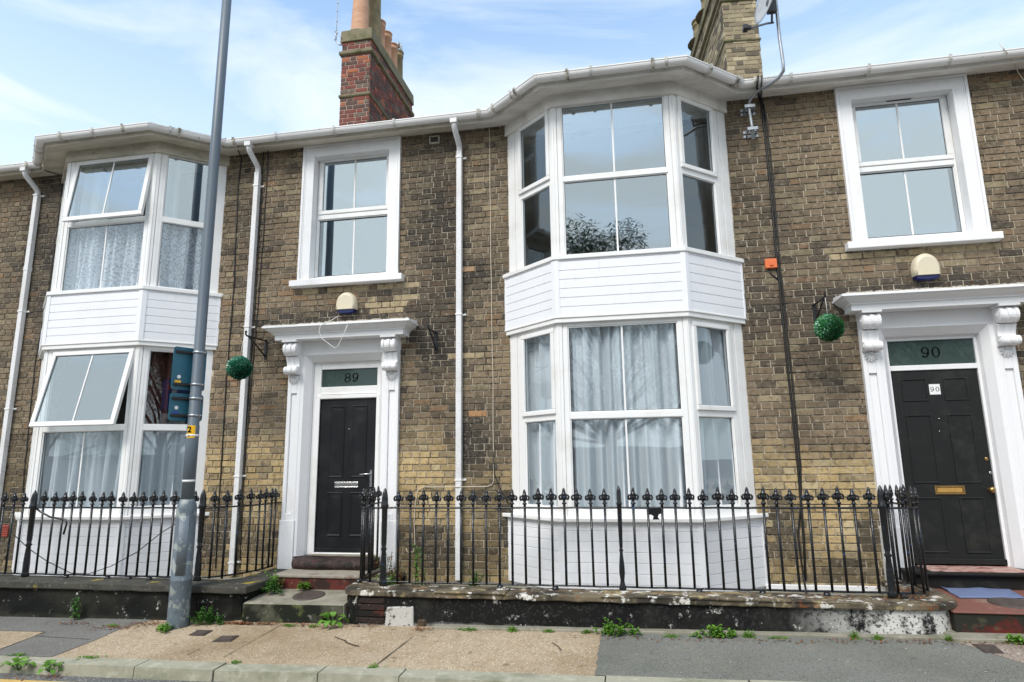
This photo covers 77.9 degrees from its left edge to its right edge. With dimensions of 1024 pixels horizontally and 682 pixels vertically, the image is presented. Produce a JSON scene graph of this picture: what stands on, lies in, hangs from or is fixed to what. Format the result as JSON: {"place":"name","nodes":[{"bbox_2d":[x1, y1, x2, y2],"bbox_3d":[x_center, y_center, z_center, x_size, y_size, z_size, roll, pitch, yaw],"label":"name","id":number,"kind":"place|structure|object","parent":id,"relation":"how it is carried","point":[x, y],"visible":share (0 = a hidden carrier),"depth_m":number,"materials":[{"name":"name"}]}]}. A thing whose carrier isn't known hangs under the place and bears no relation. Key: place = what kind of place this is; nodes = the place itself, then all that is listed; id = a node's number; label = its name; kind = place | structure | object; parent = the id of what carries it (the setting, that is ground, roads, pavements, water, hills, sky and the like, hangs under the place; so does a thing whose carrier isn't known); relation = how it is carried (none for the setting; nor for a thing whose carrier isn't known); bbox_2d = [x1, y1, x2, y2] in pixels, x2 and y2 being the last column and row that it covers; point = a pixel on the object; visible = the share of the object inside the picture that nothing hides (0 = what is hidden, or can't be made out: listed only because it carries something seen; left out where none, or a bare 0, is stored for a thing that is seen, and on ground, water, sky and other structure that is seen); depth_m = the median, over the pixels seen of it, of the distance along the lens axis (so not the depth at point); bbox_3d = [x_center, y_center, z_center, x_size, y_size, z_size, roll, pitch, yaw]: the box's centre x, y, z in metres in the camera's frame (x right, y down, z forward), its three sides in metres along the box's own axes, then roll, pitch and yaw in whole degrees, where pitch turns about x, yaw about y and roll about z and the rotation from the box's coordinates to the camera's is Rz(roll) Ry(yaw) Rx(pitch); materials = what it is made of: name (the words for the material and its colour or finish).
{"place":"outdoors","nodes":[
{"label":"outdoors","id":0,"kind":"place"},
{"bbox_2d":[0,616,148,656],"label":"pavement","id":1,"kind":"structure","parent":0,"point":[50,645],"depth_m":6.30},
{"bbox_2d":[6,653,25,656],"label":"weed","id":2,"kind":"object","parent":1,"relation":"on","point":[19,654],"visible":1,"depth_m":5.59,"materials":[{"name":"green plant"}]},
{"bbox_2d":[69,597,81,619],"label":"weed","id":3,"kind":"object","parent":1,"relation":"on","point":[74,608],"visible":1,"depth_m":6.75,"materials":[{"name":"green plant"}]},
{"bbox_2d":[1,628,411,663],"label":"pavement joints","id":4,"kind":"object","parent":1,"relation":"on","point":[225,655],"visible":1,"depth_m":5.72,"materials":[{"name":"grey concrete"}]},
{"bbox_2d":[0,673,215,681],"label":"road","id":5,"kind":"structure","parent":0,"point":[38,677],"depth_m":5.18,"materials":[{"name":"grey asphalt"}]},
{"bbox_2d":[0,657,36,670],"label":"weed","id":6,"kind":"object","parent":5,"relation":"on","point":[17,660],"visible":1,"depth_m":5.34,"materials":[{"name":"green plant"}]},
{"bbox_2d":[0,679,59,681],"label":"road marking","id":7,"kind":"object","parent":5,"relation":"on","point":[6,680],"depth_m":5.15,"materials":[{"name":"yellow paint"}]},
{"bbox_2d":[37,659,64,674],"bbox_3d":[-3.854,2.717,5.262,0.199,0.088,0.204,-3,-11,10],"label":"weed","id":8,"kind":"object","parent":5,"relation":"on","point":[49,662],"visible":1,"depth_m":5.28,"materials":[{"name":"green plant"}]},
{"bbox_2d":[0,655,799,681],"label":"kerb","id":9,"kind":"structure","parent":5,"relation":"on","point":[161,669],"depth_m":5.01,"materials":[{"name":"concrete"}]},
{"bbox_2d":[6,574,241,579],"bbox_3d":[-7.168,3.149,7.977,8.760,0.345,0.820,-3,-11,10],"label":"front garden","id":10,"kind":"object","parent":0,"point":[227,578],"depth_m":7.63,"materials":[{"name":"concrete"}]},
{"bbox_2d":[0,163,39,442],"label":"terraced house","id":11,"kind":"structure","parent":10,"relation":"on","point":[17,191],"depth_m":9.22,"materials":[{"name":"brick"}]},
{"bbox_2d":[0,620,1023,680],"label":"pavement","id":12,"kind":"structure","parent":0,"point":[477,650],"depth_m":5.56,"materials":[{"name":"beige concrete"}]},
{"bbox_2d":[76,655,105,659],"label":"weed","id":13,"kind":"object","parent":12,"relation":"on","point":[90,656],"visible":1,"depth_m":5.46,"materials":[{"name":"green plant"}]},
{"bbox_2d":[0,568,287,620],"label":"garden wall","id":14,"kind":"structure","parent":12,"relation":"on","point":[100,597],"depth_m":6.80,"materials":[{"name":"black concrete"}]},
{"bbox_2d":[0,488,281,581],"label":"iron railing","id":15,"kind":"object","parent":14,"relation":"on","point":[33,507],"visible":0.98,"depth_m":7.20,"materials":[{"name":"black metal"}]},
{"bbox_2d":[14,524,174,573],"bbox_3d":[-4.776,2.369,7.230,2.124,0.577,0.070,-3,-11,10],"label":"slack wire","id":16,"kind":"object","parent":15,"relation":"attached to","point":[97,570],"visible":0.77,"depth_m":7.21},
{"bbox_2d":[155,621,174,632],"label":"weed","id":17,"kind":"object","parent":12,"relation":"on","point":[163,627],"visible":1,"depth_m":6.21,"materials":[{"name":"green plant"}]},
{"bbox_2d":[166,0,231,629],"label":"lamp post","id":18,"kind":"object","parent":12,"relation":"on","point":[179,602],"visible":0.99,"depth_m":6.78,"materials":[{"name":"grey metal"}]},
{"bbox_2d":[175,515,189,575],"bbox_3d":[-3.347,2.074,6.430,0.091,0.585,0.013,3,-11,-17],"label":"access door","id":19,"kind":"structure","parent":18,"relation":"in","point":[184,520],"depth_m":6.43,"materials":[{"name":"grey paint"}]},
{"bbox_2d":[168,393,203,420],"bbox_3d":[-3.432,0.703,6.752,0.179,0.290,0.360,-9,-13,36],"label":"traffic sign","id":20,"kind":"object","parent":18,"relation":"attached to","point":[178,406],"visible":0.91,"depth_m":6.74,"materials":[{"name":"teal metal"}]},
{"bbox_2d":[171,346,206,390],"bbox_3d":[-3.436,0.295,6.827,0.176,0.460,0.360,-9,-13,36],"label":"traffic sign","id":21,"kind":"object","parent":18,"relation":"attached to","point":[182,368],"visible":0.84,"depth_m":6.82,"materials":[{"name":"teal metal"}]},
{"bbox_2d":[189,630,212,635],"bbox_3d":[-3.002,2.818,6.112,0.186,0.032,0.170,-3,-11,10],"label":"utility cover","id":22,"kind":"object","parent":12,"relation":"on","point":[200,632],"visible":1,"depth_m":6.08,"materials":[{"name":"metal"}]},
{"bbox_2d":[187,606,223,625],"bbox_3d":[-3.113,2.780,6.427,0.410,0.186,0.230,1,-11,-9],"label":"weed","id":23,"kind":"object","parent":12,"relation":"on","point":[208,615],"visible":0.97,"depth_m":6.40,"materials":[{"name":"green plant"}]},
{"bbox_2d":[212,635,238,641],"bbox_3d":[-2.663,2.772,5.894,0.176,0.033,0.172,-1,-11,1],"label":"utility cover","id":24,"kind":"object","parent":12,"relation":"on","point":[229,638],"visible":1,"depth_m":5.87,"materials":[{"name":"metal"}]},
{"bbox_2d":[0,0,456,581],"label":"terraced house","id":25,"kind":"structure","parent":12,"relation":"on","point":[358,202],"depth_m":8.12,"materials":[{"name":"brick"}]},
{"bbox_2d":[1,525,8,535],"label":"air brick","id":26,"kind":"object","parent":25,"relation":"attached to","point":[5,530],"visible":0.67,"depth_m":8.42,"materials":[{"name":"brick"}]},
{"bbox_2d":[22,170,62,492],"bbox_3d":[-6.725,-0.248,8.824,0.373,4.610,0.072,6,-13,-32],"label":"cable","id":27,"kind":"object","parent":25,"relation":"attached to","point":[40,335],"visible":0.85,"depth_m":8.83,"materials":[{"name":"black plastic"}]},
{"bbox_2d":[71,165,112,289],"bbox_3d":[-5.711,-1.512,8.617,0.464,1.816,0.196,-3,-11,10],"label":"gathered curtain","id":28,"kind":"object","parent":25,"relation":"hanging from","point":[95,185],"visible":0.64,"depth_m":8.69,"materials":[{"name":"white fabric"}]},
{"bbox_2d":[38,431,185,506],"bbox_3d":[-5.274,1.665,8.080,2.258,1.041,0.610,-3,-11,10],"label":"net curtain","id":29,"kind":"object","parent":25,"relation":"hanging from","point":[162,462],"visible":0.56,"depth_m":7.91,"materials":[{"name":"white fabric"}]},
{"bbox_2d":[11,141,229,577],"bbox_3d":[-5.304,0.222,8.224,2.907,5.740,0.831,-3,-11,10],"label":"bay window","id":30,"kind":"structure","parent":25,"relation":"in","point":[143,318],"depth_m":8.06,"materials":[{"name":"white plastic"}]},
{"bbox_2d":[64,223,202,290],"bbox_3d":[-5.308,-1.066,8.557,2.310,0.926,0.538,-3,-11,10],"label":"net curtain","id":31,"kind":"object","parent":25,"relation":"hanging from","point":[180,257],"visible":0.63,"depth_m":8.41,"materials":[{"name":"fabric"}]},
{"bbox_2d":[144,351,171,423],"bbox_3d":[-4.516,0.619,8.105,0.213,1.006,0.187,-5,-11,21],"label":"window drape","id":32,"kind":"object","parent":25,"relation":"hanging from","point":[158,390],"depth_m":8.14,"materials":[{"name":"purple fabric"}]},
{"bbox_2d":[164,162,181,217],"bbox_3d":[-4.637,-2.002,8.556,0.238,0.906,0.138,2,-11,-15],"label":"gathered curtain","id":33,"kind":"object","parent":25,"relation":"hanging from","point":[172,190],"visible":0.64,"depth_m":8.59,"materials":[{"name":"white fabric"}]},
{"bbox_2d":[215,138,241,568],"bbox_3d":[-3.746,0.024,8.164,0.098,5.587,0.312,-5,-11,19],"label":"cable","id":34,"kind":"object","parent":25,"relation":"attached to","point":[227,362],"visible":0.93,"depth_m":8.26,"materials":[{"name":"black plastic"}]},
{"bbox_2d":[241,152,263,488],"bbox_3d":[-3.395,-0.362,8.313,0.048,4.580,0.018,-3,-11,10],"label":"cable","id":35,"kind":"object","parent":25,"relation":"attached to","point":[255,307],"visible":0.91,"depth_m":8.34,"materials":[{"name":"plastic"}]},
{"bbox_2d":[239,150,268,568],"bbox_3d":[-3.332,0.036,8.121,0.077,5.526,0.257,1,-11,-7],"label":"cable","id":36,"kind":"object","parent":25,"relation":"attached to","point":[253,361],"visible":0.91,"depth_m":8.18,"materials":[{"name":"black plastic"}]},
{"bbox_2d":[245,331,266,358],"bbox_3d":[-3.227,0.051,7.973,0.032,0.288,0.467,-3,-11,10],"label":"hanging bracket","id":37,"kind":"object","parent":25,"relation":"attached to","point":[264,354],"visible":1,"depth_m":8.09,"materials":[{"name":"black metal"}]},
{"bbox_2d":[225,338,252,379],"bbox_3d":[-3.328,0.215,7.746,0.303,0.537,0.306,-3,-11,10],"label":"topiary ball","id":38,"kind":"object","parent":37,"relation":"hanging from","point":[240,367],"visible":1,"depth_m":7.65,"materials":[{"name":"plant"}]},
{"bbox_2d":[319,315,347,347],"bbox_3d":[-2.142,-0.122,7.808,0.361,0.479,0.306,-3,-11,10],"label":"loose flex","id":39,"kind":"object","parent":25,"relation":"hanging from","point":[327,342],"visible":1,"depth_m":7.66,"materials":[{"name":"white plastic"}]},
{"bbox_2d":[334,2,342,45],"bbox_3d":[-3.079,-5.725,11.284,0.162,1.034,0.038,-1,-11,3],"label":"radio aerial","id":40,"kind":"object","parent":25,"relation":"attached to","point":[336,32],"visible":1,"depth_m":11.23,"materials":[{"name":"metal"}]},
{"bbox_2d":[315,398,375,552],"bbox_3d":[-2.042,1.635,7.795,0.750,1.848,0.111,-3,-11,10],"label":"door","id":41,"kind":"structure","parent":25,"relation":"in","point":[347,426],"depth_m":7.81,"materials":[{"name":"black wood"}]},
{"bbox_2d":[336,292,357,313],"bbox_3d":[-2.104,-0.488,8.048,0.270,0.275,0.095,-3,-11,10],"label":"burglar alarm","id":42,"kind":"object","parent":25,"relation":"attached to","point":[346,302],"visible":1,"depth_m":8.01,"materials":[{"name":"beige plastic"}]},
{"bbox_2d":[289,136,404,288],"bbox_3d":[-2.121,-1.686,8.356,1.530,1.976,0.275,-3,-11,10],"label":"window","id":43,"kind":"structure","parent":25,"relation":"in","point":[312,193],"depth_m":8.38,"materials":[{"name":"white plastic"}]},
{"bbox_2d":[427,323,436,352],"bbox_3d":[-0.963,-0.032,7.630,0.032,0.303,0.329,-3,-11,10],"label":"hanging bracket","id":44,"kind":"object","parent":25,"relation":"attached to","point":[435,342],"visible":1,"depth_m":7.72,"materials":[{"name":"black metal"}]},
{"bbox_2d":[429,135,439,144],"bbox_3d":[-1.011,-2.626,8.279,0.141,0.112,0.040,-3,-11,10],"label":"wall vent","id":45,"kind":"object","parent":25,"relation":"attached to","point":[434,139],"depth_m":8.27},
{"bbox_2d":[406,131,493,552],"bbox_3d":[-0.761,-0.244,7.750,1.061,5.449,0.090,-3,-11,10],"label":"cable","id":46,"kind":"object","parent":25,"relation":"attached to","point":[492,361],"visible":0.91,"depth_m":7.62,"materials":[{"name":"plastic"}]},
{"bbox_2d":[242,554,379,623],"bbox_3d":[-2.104,2.735,7.010,1.100,0.567,1.250,-3,-11,10],"label":"doorstep","id":47,"kind":"object","parent":12,"relation":"on","point":[332,576],"visible":0.62,"depth_m":6.81,"materials":[{"name":"concrete"}]},
{"bbox_2d":[261,577,283,593],"bbox_3d":[-2.566,2.604,6.764,0.327,0.167,0.207,-3,-11,10],"label":"weed","id":48,"kind":"object","parent":47,"relation":"on","point":[267,588],"visible":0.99,"depth_m":6.75,"materials":[{"name":"green plant"}]},
{"bbox_2d":[264,570,283,586],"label":"weed","id":49,"kind":"object","parent":47,"relation":"on","point":[276,576],"visible":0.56,"depth_m":6.88,"materials":[{"name":"green plant"}]},
{"bbox_2d":[296,581,311,589],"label":"weed","id":50,"kind":"object","parent":47,"relation":"on","point":[304,585],"visible":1,"depth_m":6.83,"materials":[{"name":"green plant"}]},
{"bbox_2d":[292,590,324,600],"bbox_3d":[-2.135,2.687,6.661,0.330,0.060,0.330,-3,-11,10],"label":"coal hole cover","id":51,"kind":"object","parent":47,"relation":"on","point":[308,595],"visible":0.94,"depth_m":6.64,"materials":[{"name":"metal"}]},
{"bbox_2d":[317,612,348,627],"bbox_3d":[-1.771,2.737,6.196,0.328,0.120,0.294,-3,-11,10],"label":"weed","id":52,"kind":"object","parent":12,"relation":"on","point":[332,622],"visible":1,"depth_m":6.21,"materials":[{"name":"green plant"}]},
{"bbox_2d":[367,662,384,667],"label":"weed","id":53,"kind":"object","parent":12,"relation":"on","point":[371,665],"visible":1,"depth_m":5.01,"materials":[{"name":"green plant"}]},
{"bbox_2d":[334,636,560,649],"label":"pavement cracks","id":54,"kind":"object","parent":12,"relation":"on","point":[358,645],"visible":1,"depth_m":5.59,"materials":[{"name":"soil"}]},
{"bbox_2d":[454,626,476,630],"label":"weed","id":55,"kind":"object","parent":12,"relation":"on","point":[468,629],"visible":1,"depth_m":5.92,"materials":[{"name":"green plant"}]},
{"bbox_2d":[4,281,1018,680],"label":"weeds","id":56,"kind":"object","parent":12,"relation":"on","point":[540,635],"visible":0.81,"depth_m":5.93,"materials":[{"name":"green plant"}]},
{"bbox_2d":[507,625,517,631],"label":"weed","id":57,"kind":"object","parent":12,"relation":"on","point":[510,629],"visible":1,"depth_m":5.85,"materials":[{"name":"green plant"}]},
{"bbox_2d":[543,628,553,632],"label":"weed","id":58,"kind":"object","parent":12,"relation":"on","point":[548,630],"visible":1,"depth_m":5.79,"materials":[{"name":"green plant"}]},
{"bbox_2d":[581,629,593,633],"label":"weed","id":59,"kind":"object","parent":12,"relation":"on","point":[587,631],"visible":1,"depth_m":5.73,"materials":[{"name":"green plant"}]},
{"bbox_2d":[345,571,957,634],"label":"garden wall","id":60,"kind":"structure","parent":12,"relation":"on","point":[370,603],"depth_m":5.79,"materials":[{"name":"brick"}]},
{"bbox_2d":[356,484,929,598],"bbox_3d":[1.084,1.981,6.522,5.569,0.992,0.887,-3,-11,10],"label":"iron railing","id":61,"kind":"object","parent":60,"relation":"on","point":[884,497],"visible":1,"depth_m":6.09,"materials":[{"name":"black metal"}]},
{"bbox_2d":[432,624,1023,643],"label":"pavement edging","id":62,"kind":"object","parent":12,"relation":"on","point":[961,637],"visible":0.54,"depth_m":5.46,"materials":[{"name":"concrete"}]},
{"bbox_2d":[450,0,1023,591],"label":"terraced house","id":63,"kind":"structure","parent":12,"relation":"on","point":[630,194],"depth_m":7.04,"materials":[{"name":"brown brick"}]},
{"bbox_2d":[493,452,507,502],"bbox_3d":[-0.134,1.568,7.337,0.180,0.606,0.012,-3,-11,10],"label":"cable","id":64,"kind":"object","parent":63,"relation":"attached to","point":[496,478],"visible":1,"depth_m":7.33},
{"bbox_2d":[527,323,736,506],"bbox_3d":[1.221,0.849,6.954,2.346,2.056,0.537,-3,-11,10],"label":"net curtain","id":65,"kind":"object","parent":63,"relation":"hanging from","point":[655,455],"visible":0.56,"depth_m":6.83,"materials":[{"name":"white fabric"}]},
{"bbox_2d":[502,81,768,591],"bbox_3d":[1.233,-0.079,7.100,2.907,5.740,0.700,-3,-11,10],"label":"bay window","id":66,"kind":"structure","parent":63,"relation":"in","point":[689,288],"depth_m":6.93,"materials":[{"name":"white plastic"}]},
{"bbox_2d":[740,0,784,139],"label":"satellite dish","id":67,"kind":"object","parent":63,"relation":"attached to","point":[764,7],"visible":1,"depth_m":7.12,"materials":[{"name":"metal"}]},
{"bbox_2d":[764,258,776,268],"bbox_3d":[2.936,-0.877,7.183,0.126,0.109,0.057,-3,-11,10],"label":"junction box","id":68,"kind":"object","parent":63,"relation":"attached to","point":[770,263],"visible":1,"depth_m":7.17,"materials":[{"name":"orange plastic"}]},
{"bbox_2d":[756,75,806,580],"bbox_3d":[2.928,-0.282,6.922,0.067,5.563,0.388,-7,-12,28],"label":"cable","id":69,"kind":"object","parent":63,"relation":"attached to","point":[785,349],"visible":0.96,"depth_m":7.03,"materials":[{"name":"black plastic"}]},
{"bbox_2d":[760,75,806,593],"bbox_3d":[2.817,-0.303,6.677,0.107,5.597,0.935,-6,-12,26],"label":"cable","id":70,"kind":"object","parent":63,"relation":"attached to","point":[804,583],"visible":0.94,"depth_m":7.02,"materials":[{"name":"black plastic"}]},
{"bbox_2d":[812,291,825,322],"bbox_3d":[3.308,-0.343,6.799,0.032,0.293,0.467,-3,-11,10],"label":"hanging bracket","id":71,"kind":"object","parent":63,"relation":"attached to","point":[814,310],"visible":0.91,"depth_m":6.89,"materials":[{"name":"black metal"}]},
{"bbox_2d":[813,298,844,341],"bbox_3d":[3.276,-0.221,6.568,0.302,0.472,0.301,-3,-11,10],"label":"topiary ball","id":72,"kind":"object","parent":71,"relation":"hanging from","point":[829,327],"visible":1,"depth_m":6.47,"materials":[{"name":"green plastic"}]},
{"bbox_2d":[834,73,1003,251],"bbox_3d":[4.471,-2.001,7.156,1.530,1.976,0.275,-3,-11,10],"label":"window","id":73,"kind":"structure","parent":63,"relation":"in","point":[955,88],"depth_m":7.15,"materials":[{"name":"white plastic"}]},
{"bbox_2d":[911,253,940,280],"bbox_3d":[4.475,-0.808,6.851,0.270,0.295,0.095,-3,-11,10],"label":"burglar alarm","id":74,"kind":"object","parent":63,"relation":"attached to","point":[925,266],"visible":1,"depth_m":6.81,"materials":[{"name":"beige plastic"}]},
{"bbox_2d":[891,369,1007,564],"bbox_3d":[4.528,1.284,6.601,0.841,1.985,0.121,-3,-11,10],"label":"door","id":75,"kind":"structure","parent":63,"relation":"in","point":[944,449],"depth_m":6.61,"materials":[{"name":"black wood"}]},
{"bbox_2d":[999,43,1023,80],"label":"cable","id":76,"kind":"object","parent":63,"relation":"attached to","point":[1014,63],"visible":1,"depth_m":6.96,"materials":[{"name":"plastic"}]},
{"bbox_2d":[901,565,1023,633],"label":"doorstep","id":77,"kind":"object","parent":12,"relation":"on","point":[979,615],"visible":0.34,"depth_m":6.01,"materials":[{"name":"red tile"}]},
{"bbox_2d":[941,586,1023,598],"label":"doormat","id":78,"kind":"object","parent":77,"relation":"on","point":[978,592],"visible":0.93,"depth_m":5.89,"materials":[{"name":"blue fabric"}]},
{"bbox_2d":[987,597,1023,608],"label":"coal hole cover","id":79,"kind":"object","parent":77,"relation":"on","point":[1015,603],"visible":1,"depth_m":5.54,"materials":[{"name":"metal"}]},
{"bbox_2d":[0,0,1023,164],"label":"sky","id":80,"kind":"structure","parent":0,"point":[66,65],"materials":[{"name":"blue"}]},
{"bbox_2d":[401,580,886,595],"bbox_3d":[1.185,2.750,6.456,5.160,0.345,0.820,-3,-11,10],"label":"front garden","id":81,"kind":"object","parent":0,"point":[874,594],"depth_m":6.46,"materials":[{"name":"concrete"}]},
{"bbox_2d":[371,572,395,583],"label":"weed","id":82,"kind":"object","parent":81,"relation":"on","point":[391,578],"visible":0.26,"depth_m":6.71,"materials":[{"name":"green plant"}]},
{"bbox_2d":[374,553,403,580],"bbox_3d":[-1.390,2.551,7.108,0.366,0.358,0.315,-3,-11,10],"label":"weed","id":83,"kind":"object","parent":81,"relation":"on","point":[391,571],"visible":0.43,"depth_m":7.12,"materials":[{"name":"green plant"}]},
{"bbox_2d":[412,544,420,584],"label":"weed","id":84,"kind":"object","parent":81,"relation":"on","point":[416,565],"visible":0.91,"depth_m":6.88,"materials":[{"name":"green plant"}]},
{"bbox_2d":[417,545,429,584],"bbox_3d":[-0.951,2.431,6.826,0.152,0.476,0.121,-3,-11,10],"label":"weed","id":85,"kind":"object","parent":81,"relation":"on","point":[424,565],"visible":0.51,"depth_m":6.82,"materials":[{"name":"green plant"}]},
{"bbox_2d":[468,571,483,585],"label":"weed","id":86,"kind":"object","parent":81,"relation":"on","point":[476,578],"visible":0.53,"depth_m":6.77,"materials":[{"name":"green plant"}]},
{"bbox_2d":[595,632,1023,681],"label":"pavement","id":87,"kind":"structure","parent":0,"point":[852,660],"depth_m":4.87,"materials":[{"name":"grey asphalt"}]},
{"bbox_2d":[593,617,641,637],"bbox_3d":[0.935,2.544,5.635,0.462,0.150,0.221,-3,-11,10],"label":"weed","id":88,"kind":"object","parent":87,"relation":"on","point":[608,628],"visible":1,"depth_m":5.62,"materials":[{"name":"green plant"}]},
{"bbox_2d":[663,633,688,637],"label":"weed","id":89,"kind":"object","parent":87,"relation":"on","point":[672,635],"visible":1,"depth_m":5.53,"materials":[{"name":"green plant"}]},
{"bbox_2d":[690,624,736,638],"bbox_3d":[1.756,2.519,5.515,0.418,0.111,0.191,-3,-11,10],"label":"weed","id":90,"kind":"object","parent":87,"relation":"on","point":[718,633],"visible":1,"depth_m":5.47,"materials":[{"name":"green plant"}]},
{"bbox_2d":[740,629,756,637],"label":"weed","id":91,"kind":"object","parent":87,"relation":"on","point":[748,633],"visible":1,"depth_m":5.45,"materials":[{"name":"green plant"}]},
{"bbox_2d":[769,635,788,638],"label":"weed","id":92,"kind":"object","parent":87,"relation":"on","point":[777,637],"visible":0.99,"depth_m":5.40,"materials":[{"name":"green plant"}]},
{"bbox_2d":[842,628,862,639],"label":"weed","id":93,"kind":"object","parent":87,"relation":"on","point":[853,636],"visible":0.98,"depth_m":5.33,"materials":[{"name":"green plant"}]},
{"bbox_2d":[871,633,883,639],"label":"weed","id":94,"kind":"object","parent":87,"relation":"on","point":[876,636],"visible":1,"depth_m":5.30,"materials":[{"name":"green plant"}]},
{"bbox_2d":[945,634,951,640],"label":"weed","id":95,"kind":"object","parent":87,"relation":"on","point":[948,639],"visible":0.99,"depth_m":5.21,"materials":[{"name":"green plant"}]},
{"bbox_2d":[962,643,1023,662],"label":"pavement","id":96,"kind":"structure","parent":0,"point":[1014,652],"depth_m":4.94,"materials":[{"name":"beige concrete"}]},
{"bbox_2d":[972,644,1003,653],"bbox_3d":[3.754,2.424,4.985,0.169,0.033,0.220,-3,-11,10],"label":"utility cover","id":97,"kind":"object","parent":96,"relation":"on","point":[989,648],"visible":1,"depth_m":4.97,"materials":[{"name":"metal"}]},
{"bbox_2d":[996,633,1023,644],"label":"weed","id":98,"kind":"object","parent":96,"relation":"on","point":[1010,637],"visible":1,"depth_m":5.08,"materials":[{"name":"green plant"}]}
]}

